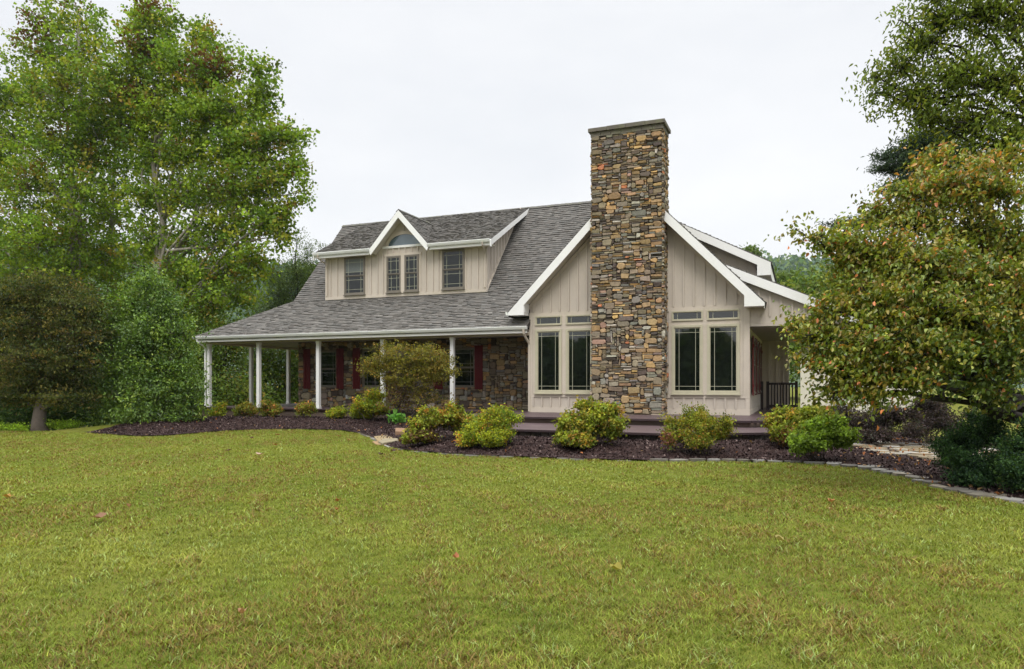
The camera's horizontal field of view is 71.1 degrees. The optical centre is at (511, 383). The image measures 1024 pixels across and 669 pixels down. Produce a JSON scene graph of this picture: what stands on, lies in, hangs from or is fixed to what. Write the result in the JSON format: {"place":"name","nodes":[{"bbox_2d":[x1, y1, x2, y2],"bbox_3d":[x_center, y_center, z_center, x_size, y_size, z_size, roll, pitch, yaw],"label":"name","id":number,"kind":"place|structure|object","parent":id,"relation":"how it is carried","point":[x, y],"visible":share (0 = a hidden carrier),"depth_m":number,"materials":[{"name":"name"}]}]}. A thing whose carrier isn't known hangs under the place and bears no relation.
{"place":"outdoors","nodes":[
{"label":"outdoors","id":0,"kind":"place"},
{"bbox_2d":[0,387,1023,668],"bbox_3d":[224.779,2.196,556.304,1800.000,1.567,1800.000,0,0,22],"label":"lawn","id":1,"kind":"structure","parent":0,"point":[506,573],"depth_m":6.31,"materials":[{"name":"green plant"}]},
{"bbox_2d":[0,422,30,430],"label":"weed clump","id":2,"kind":"object","parent":1,"relation":"on","point":[13,426],"visible":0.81,"depth_m":25.55,"materials":[{"name":"green plant"}]},
{"bbox_2d":[0,346,120,430],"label":"understory tree","id":3,"kind":"object","parent":1,"relation":"on","point":[11,418],"visible":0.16,"depth_m":31.66,"materials":[{"name":"green plant"}]},
{"bbox_2d":[0,265,122,430],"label":"dogwood tree","id":4,"kind":"object","parent":1,"relation":"on","point":[42,388],"visible":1,"depth_m":25.64,"materials":[{"name":"green plant"}]},
{"bbox_2d":[43,418,87,428],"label":"weed clump","id":5,"kind":"object","parent":1,"relation":"on","point":[63,424],"visible":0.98,"depth_m":25.60,"materials":[{"name":"green plant"}]},
{"bbox_2d":[0,0,139,426],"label":"sycamore tree","id":6,"kind":"object","parent":1,"relation":"on","point":[70,147],"visible":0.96,"depth_m":44.72,"materials":[{"name":"green plant"}]},
{"bbox_2d":[91,512,106,517],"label":"fallen leaf","id":7,"kind":"object","parent":1,"relation":"on","point":[100,515],"visible":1,"depth_m":8.54,"materials":[{"name":"brown plant"}]},
{"bbox_2d":[44,68,228,390],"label":"sycamore tree","id":8,"kind":"object","parent":1,"relation":"on","point":[119,264],"visible":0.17,"depth_m":49.23,"materials":[{"name":"green plant"}]},
{"bbox_2d":[84,0,319,402],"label":"sycamore tree","id":9,"kind":"object","parent":1,"relation":"on","point":[235,151],"visible":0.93,"depth_m":42.20,"materials":[{"name":"green plant"}]},
{"bbox_2d":[204,401,227,416],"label":"shrub","id":10,"kind":"object","parent":1,"relation":"on","point":[220,410],"visible":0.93,"depth_m":29.92,"materials":[{"name":"green plant"}]},
{"bbox_2d":[158,308,283,416],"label":"understory tree","id":11,"kind":"object","parent":1,"relation":"on","point":[236,392],"visible":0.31,"depth_m":41.92,"materials":[{"name":"green plant"}]},
{"bbox_2d":[238,607,246,612],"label":"fallen leaf","id":12,"kind":"object","parent":1,"relation":"on","point":[241,610],"visible":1,"depth_m":4.96,"materials":[{"name":"brown plant"}]},
{"bbox_2d":[231,398,258,416],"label":"shrub","id":13,"kind":"object","parent":1,"relation":"on","point":[246,408],"visible":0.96,"depth_m":29.29,"materials":[{"name":"green plant"}]},
{"bbox_2d":[226,347,298,405],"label":"understory tree","id":14,"kind":"object","parent":1,"relation":"on","point":[275,365],"visible":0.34,"depth_m":48.60,"materials":[{"name":"green plant"}]},
{"bbox_2d":[237,227,329,378],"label":"understory tree","id":15,"kind":"object","parent":1,"relation":"on","point":[296,276],"visible":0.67,"depth_m":51.24,"materials":[{"name":"green plant"}]},
{"bbox_2d":[193,118,862,415],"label":"house","id":16,"kind":"structure","parent":1,"relation":"on","point":[628,291],"depth_m":25.82,"materials":[{"name":"stone"}]},
{"bbox_2d":[321,350,335,387],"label":"window","id":17,"kind":"structure","parent":16,"relation":"in","point":[328,358],"depth_m":31.92,"materials":[{"name":"black glass"}]},
{"bbox_2d":[201,403,502,417],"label":"porch deck","id":18,"kind":"structure","parent":16,"relation":"attached to","point":[289,409],"depth_m":29.74,"materials":[{"name":"brown wood"}]},
{"bbox_2d":[343,256,364,295],"bbox_3d":[-6.876,-4.690,31.376,1.120,1.660,0.160,0,0,22],"label":"window","id":19,"kind":"structure","parent":16,"relation":"in","point":[354,267],"depth_m":31.37,"materials":[{"name":"grey glass"}]},
{"bbox_2d":[361,350,379,387],"bbox_3d":[-5.945,-0.640,31.038,1.240,1.660,0.160,0,0,22],"label":"window","id":20,"kind":"structure","parent":16,"relation":"in","point":[368,381],"depth_m":31.12,"materials":[{"name":"black glass"}]},
{"bbox_2d":[385,255,400,293],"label":"window","id":21,"kind":"structure","parent":16,"relation":"in","point":[393,263],"depth_m":30.63,"materials":[{"name":"grey glass"}]},
{"bbox_2d":[382,234,421,248],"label":"fan window","id":22,"kind":"structure","parent":16,"relation":"in","point":[404,240],"depth_m":30.47,"materials":[{"name":"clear glass"}]},
{"bbox_2d":[403,254,418,292],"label":"window","id":23,"kind":"structure","parent":16,"relation":"in","point":[411,262],"depth_m":30.30,"materials":[{"name":"grey glass"}]},
{"bbox_2d":[441,249,464,290],"bbox_3d":[-2.417,-4.690,29.574,1.080,1.660,0.160,0,0,22],"label":"window","id":24,"kind":"structure","parent":16,"relation":"in","point":[453,261],"depth_m":29.56,"materials":[{"name":"grey glass"}]},
{"bbox_2d":[445,348,474,387],"bbox_3d":[-2.130,-0.640,29.496,1.450,1.660,0.160,0,0,22],"label":"window","id":25,"kind":"structure","parent":16,"relation":"in","point":[466,355],"depth_m":29.41,"materials":[{"name":"black glass"}]},
{"bbox_2d":[534,329,561,393],"bbox_3d":[1.314,-0.788,25.753,1.060,2.325,0.160,0,0,22],"label":"window","id":26,"kind":"structure","parent":16,"relation":"in","point":[548,342],"depth_m":25.75,"materials":[{"name":"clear glass"}]},
{"bbox_2d":[535,315,561,325],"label":"window","id":27,"kind":"structure","parent":16,"relation":"in","point":[539,320],"depth_m":25.74,"materials":[{"name":"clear glass"}]},
{"bbox_2d":[565,328,591,393],"bbox_3d":[2.389,-0.788,25.319,1.060,2.325,0.160,0,0,22],"label":"window","id":28,"kind":"structure","parent":16,"relation":"in","point":[578,340],"depth_m":25.33,"materials":[{"name":"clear glass"}]},
{"bbox_2d":[566,314,590,324],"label":"window","id":29,"kind":"structure","parent":16,"relation":"in","point":[570,319],"depth_m":25.32,"materials":[{"name":"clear glass"}]},
{"bbox_2d":[671,325,703,394],"bbox_3d":[5.848,-0.788,23.921,1.080,2.325,0.160,0,0,22],"label":"window","id":30,"kind":"structure","parent":16,"relation":"in","point":[687,340],"depth_m":23.92,"materials":[{"name":"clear glass"}]},
{"bbox_2d":[672,310,702,320],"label":"window","id":31,"kind":"structure","parent":16,"relation":"in","point":[694,315],"depth_m":23.90,"materials":[{"name":"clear glass"}]},
{"bbox_2d":[706,324,740,394],"bbox_3d":[6.918,-0.788,23.489,1.090,2.325,0.160,0,0,22],"label":"window","id":32,"kind":"structure","parent":16,"relation":"in","point":[723,340],"depth_m":23.48,"materials":[{"name":"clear glass"}]},
{"bbox_2d":[707,309,739,319],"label":"window","id":33,"kind":"structure","parent":16,"relation":"in","point":[722,314],"depth_m":23.46,"materials":[{"name":"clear glass"}]},
{"bbox_2d":[751,338,755,393],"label":"window","id":34,"kind":"structure","parent":16,"relation":"in","point":[751,338],"depth_m":24.23,"materials":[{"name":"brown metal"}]},
{"bbox_2d":[757,341,759,392],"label":"window","id":35,"kind":"structure","parent":16,"relation":"in","point":[757,341],"depth_m":26.78,"materials":[{"name":"brown glass"}]},
{"bbox_2d":[760,344,761,391],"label":"window","id":36,"kind":"structure","parent":16,"relation":"in","point":[760,344],"depth_m":28.49,"materials":[{"name":"brown glass"}]},
{"bbox_2d":[87,414,1023,501],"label":"mulch bed","id":37,"kind":"object","parent":1,"relation":"on","point":[614,446],"visible":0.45,"depth_m":16.86,"materials":[{"name":"brown wood"}]},
{"bbox_2d":[68,258,224,425],"bbox_3d":[-13.576,-1.425,26.491,6.080,6.495,4.058,0,0,22],"label":"holly tree","id":38,"kind":"object","parent":37,"relation":"on","point":[146,369],"visible":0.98,"depth_m":25.93,"materials":[{"name":"green plant"}]},
{"bbox_2d":[254,398,284,416],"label":"shrub","id":39,"kind":"object","parent":37,"relation":"on","point":[268,408],"visible":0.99,"depth_m":28.84,"materials":[{"name":"green plant"}]},
{"bbox_2d":[293,400,318,417],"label":"shrub","id":40,"kind":"object","parent":37,"relation":"on","point":[302,408],"visible":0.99,"depth_m":28.26,"materials":[{"name":"green plant"}]},
{"bbox_2d":[323,405,349,418],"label":"shrub","id":41,"kind":"object","parent":37,"relation":"on","point":[337,412],"visible":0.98,"depth_m":27.73,"materials":[{"name":"green plant"}]},
{"bbox_2d":[348,401,373,418],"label":"shrub","id":42,"kind":"object","parent":37,"relation":"on","point":[356,415],"visible":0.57,"depth_m":27.26,"materials":[{"name":"green plant"}]},
{"bbox_2d":[349,386,392,420],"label":"shrub","id":43,"kind":"object","parent":37,"relation":"on","point":[371,398],"visible":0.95,"depth_m":26.75,"materials":[{"name":"green plant"}]},
{"bbox_2d":[374,435,391,440],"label":"stone slab","id":44,"kind":"structure","parent":37,"relation":"on","point":[379,438],"depth_m":21.18,"materials":[{"name":"beige stone"}]},
{"bbox_2d":[378,438,397,444],"bbox_3d":[-3.399,1.607,19.810,0.518,0.085,1.603,0,0,-2],"label":"stone slab","id":45,"kind":"object","parent":37,"relation":"on","point":[384,441],"depth_m":19.74,"materials":[{"name":"beige stone"}]},
{"bbox_2d":[386,408,409,423],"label":"hosta","id":46,"kind":"object","parent":37,"relation":"on","point":[398,417],"visible":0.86,"depth_m":25.19,"materials":[{"name":"green plant"}]},
{"bbox_2d":[395,428,404,434],"bbox_3d":[-3.488,1.540,22.438,0.325,0.220,1.767,0,0,-9],"label":"stone block","id":47,"kind":"object","parent":37,"relation":"on","point":[398,431],"depth_m":21.72,"materials":[{"name":"brown stone"}]},
{"bbox_2d":[351,338,462,420],"bbox_3d":[-3.702,-0.048,25.545,4.420,3.268,2.975,0,0,22],"label":"japanese maple","id":48,"kind":"object","parent":37,"relation":"on","point":[425,362],"visible":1,"depth_m":25.25,"materials":[{"name":"green plant"}]},
{"bbox_2d":[398,399,486,443],"bbox_3d":[-1.775,1.056,18.738,2.622,1.290,1.303,0,0,-25],"label":"shrub","id":49,"kind":"object","parent":37,"relation":"on","point":[422,430],"visible":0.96,"depth_m":18.59,"materials":[{"name":"green plant"}]},
{"bbox_2d":[452,402,524,447],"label":"shrub","id":50,"kind":"object","parent":37,"relation":"on","point":[496,431],"visible":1,"depth_m":17.29,"materials":[{"name":"green plant"}]},
{"bbox_2d":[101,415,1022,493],"bbox_3d":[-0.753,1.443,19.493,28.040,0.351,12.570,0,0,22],"label":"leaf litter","id":51,"kind":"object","parent":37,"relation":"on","point":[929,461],"visible":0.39,"depth_m":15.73,"materials":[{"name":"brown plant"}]},
{"bbox_2d":[550,395,630,448],"bbox_3d":[1.861,0.961,16.908,1.878,1.399,1.900,0,0,22],"label":"shrub","id":52,"kind":"object","parent":37,"relation":"on","point":[573,429],"visible":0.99,"depth_m":16.81,"materials":[{"name":"green plant"}]},
{"bbox_2d":[656,401,738,454],"bbox_3d":[4.129,1.079,15.968,1.877,1.371,1.421,0,0,22],"label":"shrub","id":53,"kind":"object","parent":37,"relation":"on","point":[704,427],"visible":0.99,"depth_m":15.90,"materials":[{"name":"green plant"}]},
{"bbox_2d":[756,402,830,447],"bbox_3d":[6.571,1.026,16.737,1.669,1.209,1.542,0,0,22],"label":"shrub","id":54,"kind":"object","parent":37,"relation":"on","point":[780,422],"visible":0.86,"depth_m":16.52,"materials":[{"name":"green plant"}]},
{"bbox_2d":[782,412,862,460],"bbox_3d":[6.529,1.199,15.095,1.618,1.232,1.370,0,0,22],"label":"shrub","id":55,"kind":"object","parent":37,"relation":"on","point":[823,436],"visible":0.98,"depth_m":14.88,"materials":[{"name":"green plant"}]},
{"bbox_2d":[823,400,926,443],"bbox_3d":[9.084,1.079,18.567,1.786,1.346,2.621,0,0,-41],"label":"shrub","id":56,"kind":"object","parent":37,"relation":"on","point":[871,434],"visible":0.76,"depth_m":18.14,"materials":[{"name":"brown plant"}]},
{"bbox_2d":[921,403,1019,487],"bbox_3d":[7.606,1.058,11.792,1.506,1.510,2.235,0,0,22],"label":"shrub","id":57,"kind":"object","parent":37,"relation":"on","point":[960,447],"visible":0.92,"depth_m":11.74,"materials":[{"name":"green plant"}]},
{"bbox_2d":[570,458,585,460],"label":"edging stone","id":58,"kind":"object","parent":1,"relation":"on","point":[578,459],"visible":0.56,"depth_m":15.47,"materials":[{"name":"grey stone"}]},
{"bbox_2d":[610,562,621,568],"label":"fallen leaf","id":59,"kind":"object","parent":1,"relation":"on","point":[617,565],"visible":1,"depth_m":6.16,"materials":[{"name":"yellow plant"}]},
{"bbox_2d":[440,407,826,439],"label":"terrace","id":60,"kind":"structure","parent":1,"relation":"on","point":[640,428],"depth_m":20.05,"materials":[{"name":"brown wood"}]},
{"bbox_2d":[760,381,797,409],"bbox_3d":[10.486,0.470,28.168,1.380,1.120,0.110,0,0,22],"label":"porch railing","id":61,"kind":"object","parent":60,"relation":"on","point":[768,406],"visible":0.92,"depth_m":28.17,"materials":[{"name":"black metal"}]},
{"bbox_2d":[650,458,667,461],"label":"edging stone","id":62,"kind":"object","parent":1,"relation":"on","point":[656,459],"visible":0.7,"depth_m":15.16,"materials":[{"name":"grey stone"}]},
{"bbox_2d":[669,459,688,462],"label":"edging stone","id":63,"kind":"object","parent":1,"relation":"on","point":[681,460],"visible":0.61,"depth_m":15.16,"materials":[{"name":"grey stone"}]},
{"bbox_2d":[689,458,705,461],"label":"edging stone","id":64,"kind":"object","parent":1,"relation":"on","point":[696,459],"visible":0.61,"depth_m":15.20,"materials":[{"name":"grey stone"}]},
{"bbox_2d":[707,458,719,461],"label":"edging stone","id":65,"kind":"object","parent":1,"relation":"on","point":[713,459],"visible":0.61,"depth_m":15.11,"materials":[{"name":"grey stone"}]},
{"bbox_2d":[721,458,735,461],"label":"edging stone","id":66,"kind":"object","parent":1,"relation":"on","point":[727,459],"visible":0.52,"depth_m":15.16,"materials":[{"name":"grey stone"}]},
{"bbox_2d":[737,459,749,462],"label":"edging stone","id":67,"kind":"object","parent":1,"relation":"on","point":[743,460],"visible":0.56,"depth_m":15.11,"materials":[{"name":"grey stone"}]},
{"bbox_2d":[739,242,765,256],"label":"background tree","id":68,"kind":"object","parent":1,"relation":"on","point":[753,250],"visible":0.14,"depth_m":103.84,"materials":[{"name":"green plant"}]},
{"bbox_2d":[752,459,765,462],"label":"edging stone","id":69,"kind":"object","parent":1,"relation":"on","point":[756,460],"visible":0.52,"depth_m":15.15,"materials":[{"name":"grey stone"}]},
{"bbox_2d":[775,535,783,539],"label":"fallen leaf","id":70,"kind":"object","parent":1,"relation":"on","point":[779,537],"visible":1,"depth_m":7.30,"materials":[{"name":"yellow plant"}]},
{"bbox_2d":[774,264,808,380],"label":"background tree","id":71,"kind":"object","parent":1,"relation":"on","point":[782,276],"visible":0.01,"depth_m":69.06,"materials":[{"name":"green plant"}]},
{"bbox_2d":[784,460,801,462],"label":"edging stone","id":72,"kind":"object","parent":1,"relation":"on","point":[786,461],"visible":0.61,"depth_m":14.91,"materials":[{"name":"grey stone"}]},
{"bbox_2d":[777,261,846,378],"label":"background tree","id":73,"kind":"object","parent":1,"relation":"on","point":[804,284],"visible":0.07,"depth_m":63.66,"materials":[{"name":"green plant"}]},
{"bbox_2d":[804,461,825,464],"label":"edging stone","id":74,"kind":"object","parent":1,"relation":"on","point":[815,462],"visible":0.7,"depth_m":14.74,"materials":[{"name":"grey stone"}]},
{"bbox_2d":[789,272,858,396],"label":"background tree","id":75,"kind":"object","parent":1,"relation":"on","point":[791,376],"visible":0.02,"depth_m":57.16,"materials":[{"name":"green plant"}]},
{"bbox_2d":[826,462,840,466],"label":"edging stone","id":76,"kind":"object","parent":1,"relation":"on","point":[832,463],"visible":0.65,"depth_m":14.44,"materials":[{"name":"grey stone"}]},
{"bbox_2d":[840,464,857,467],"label":"edging stone","id":77,"kind":"object","parent":1,"relation":"on","point":[849,465],"visible":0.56,"depth_m":14.12,"materials":[{"name":"grey stone"}]},
{"bbox_2d":[858,465,883,470],"bbox_3d":[6.909,1.639,13.899,0.500,0.083,0.400,0,0,-41],"label":"edging stone","id":78,"kind":"object","parent":1,"relation":"on","point":[863,467],"visible":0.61,"depth_m":13.77,"materials":[{"name":"grey stone"}]},
{"bbox_2d":[871,468,887,472],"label":"edging stone","id":79,"kind":"object","parent":1,"relation":"on","point":[877,469],"visible":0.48,"depth_m":13.43,"materials":[{"name":"grey stone"}]},
{"bbox_2d":[880,470,904,474],"bbox_3d":[6.970,1.642,13.161,0.440,0.076,0.286,0,0,-2],"label":"edging stone","id":80,"kind":"object","parent":1,"relation":"on","point":[890,472],"visible":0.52,"depth_m":13.10,"materials":[{"name":"grey stone"}]},
{"bbox_2d":[763,132,1023,429],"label":"crabapple tree","id":81,"kind":"object","parent":1,"relation":"on","point":[980,296],"visible":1,"depth_m":10.91,"materials":[{"name":"green plant"}]},
{"bbox_2d":[811,114,993,248],"bbox_3d":[11.988,-2.895,19.962,6.796,9.555,2.845,0,0,22],"label":"hemlock tree","id":82,"kind":"object","parent":1,"relation":"on","point":[896,159],"visible":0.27,"depth_m":20.05,"materials":[{"name":"green plant"}]},
{"bbox_2d":[892,472,912,476],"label":"edging stone","id":83,"kind":"object","parent":1,"relation":"on","point":[900,474],"visible":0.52,"depth_m":12.82,"materials":[{"name":"grey stone"}]},
{"bbox_2d":[905,475,928,479],"bbox_3d":[7.019,1.644,12.444,0.294,0.072,0.449,0,0,-16],"label":"edging stone","id":84,"kind":"object","parent":1,"relation":"on","point":[912,476],"visible":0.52,"depth_m":12.42,"materials":[{"name":"grey stone"}]},
{"bbox_2d":[911,479,937,483],"bbox_3d":[6.934,1.648,12.062,0.382,0.064,0.220,0,0,3],"label":"edging stone","id":85,"kind":"object","parent":1,"relation":"on","point":[918,480],"visible":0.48,"depth_m":12.06,"materials":[{"name":"grey stone"}]},
{"bbox_2d":[885,393,978,444],"bbox_3d":[10.441,0.990,17.982,2.112,1.522,1.542,0,0,-3],"label":"shrub","id":86,"kind":"object","parent":1,"relation":"on","point":[937,418],"visible":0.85,"depth_m":17.79,"materials":[{"name":"brown plant"}]},
{"bbox_2d":[922,480,941,485],"bbox_3d":[6.921,1.643,11.808,0.287,0.075,0.297,0,0,-3],"label":"edging stone","id":87,"kind":"object","parent":1,"relation":"on","point":[928,481],"visible":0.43,"depth_m":11.76,"materials":[{"name":"grey stone"}]},
{"bbox_2d":[841,0,1023,200],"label":"cherry tree","id":88,"kind":"object","parent":1,"relation":"on","point":[956,77],"visible":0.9,"depth_m":14.07,"materials":[{"name":"green plant"}]},
{"bbox_2d":[929,484,956,488],"bbox_3d":[6.883,1.650,11.411,0.426,0.060,0.370,0,0,-17],"label":"edging stone","id":89,"kind":"object","parent":1,"relation":"on","point":[938,486],"visible":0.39,"depth_m":11.36,"materials":[{"name":"grey stone"}]},
{"bbox_2d":[902,293,1005,402],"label":"background tree","id":90,"kind":"object","parent":1,"relation":"on","point":[951,382],"depth_m":62.97,"materials":[{"name":"green plant"}]},
{"bbox_2d":[943,487,970,492],"bbox_3d":[6.804,1.642,10.975,0.372,0.076,0.345,0,0,22],"label":"edging stone","id":91,"kind":"object","parent":1,"relation":"on","point":[953,489],"visible":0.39,"depth_m":10.97,"materials":[{"name":"grey stone"}]},
{"bbox_2d":[958,490,984,493],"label":"edging stone","id":92,"kind":"object","parent":1,"relation":"on","point":[965,491],"visible":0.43,"depth_m":10.66,"materials":[{"name":"grey stone"}]},
{"bbox_2d":[944,368,1023,397],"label":"background tree","id":93,"kind":"object","parent":1,"relation":"on","point":[1019,386],"depth_m":67.05,"materials":[{"name":"green plant"}]},
{"bbox_2d":[966,492,1008,498],"bbox_3d":[6.883,1.639,10.395,0.546,0.082,0.287,0,0,-5],"label":"edging stone","id":94,"kind":"object","parent":1,"relation":"on","point":[979,494],"visible":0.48,"depth_m":10.34,"materials":[{"name":"grey stone"}]},
{"bbox_2d":[982,411,1023,492],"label":"shrub","id":95,"kind":"object","parent":1,"relation":"on","point":[1010,463],"visible":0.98,"depth_m":10.57,"materials":[{"name":"green plant"}]},
{"bbox_2d":[991,496,1023,502],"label":"edging stone","id":96,"kind":"object","parent":1,"relation":"on","point":[1016,499],"visible":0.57,"depth_m":10.03,"materials":[{"name":"grey stone"}]},
{"bbox_2d":[0,262,1023,390],"bbox_3d":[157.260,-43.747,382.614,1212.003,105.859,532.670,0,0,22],"label":"hill","id":97,"kind":"structure","parent":0,"point":[1022,386],"depth_m":324.79,"materials":[{"name":"green plant"}]},
{"bbox_2d":[0,235,1009,329],"bbox_3d":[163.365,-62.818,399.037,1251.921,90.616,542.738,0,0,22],"label":"woodland","id":98,"kind":"object","parent":97,"relation":"on","point":[790,263],"visible":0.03,"depth_m":494.68,"materials":[{"name":"green plant"}]},
{"bbox_2d":[0,0,1023,265],"label":"sky","id":99,"kind":"structure","parent":0,"point":[419,108],"materials":[{"name":"white"}]},
{"bbox_2d":[796,327,920,412],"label":"garage","id":100,"kind":"structure","parent":0,"point":[805,377],"depth_m":40.56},
{"bbox_2d":[832,386,886,412],"bbox_3d":[19.188,0.450,39.670,2.800,2.400,0.059,0,0,22],"label":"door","id":101,"kind":"structure","parent":100,"relation":"in","point":[860,407],"depth_m":39.61,"materials":[{"name":"white"}]},
{"bbox_2d":[853,440,998,460],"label":"path","id":102,"kind":"structure","parent":0,"point":[911,447],"depth_m":16.86,"materials":[{"name":"beige stone"}]}
]}

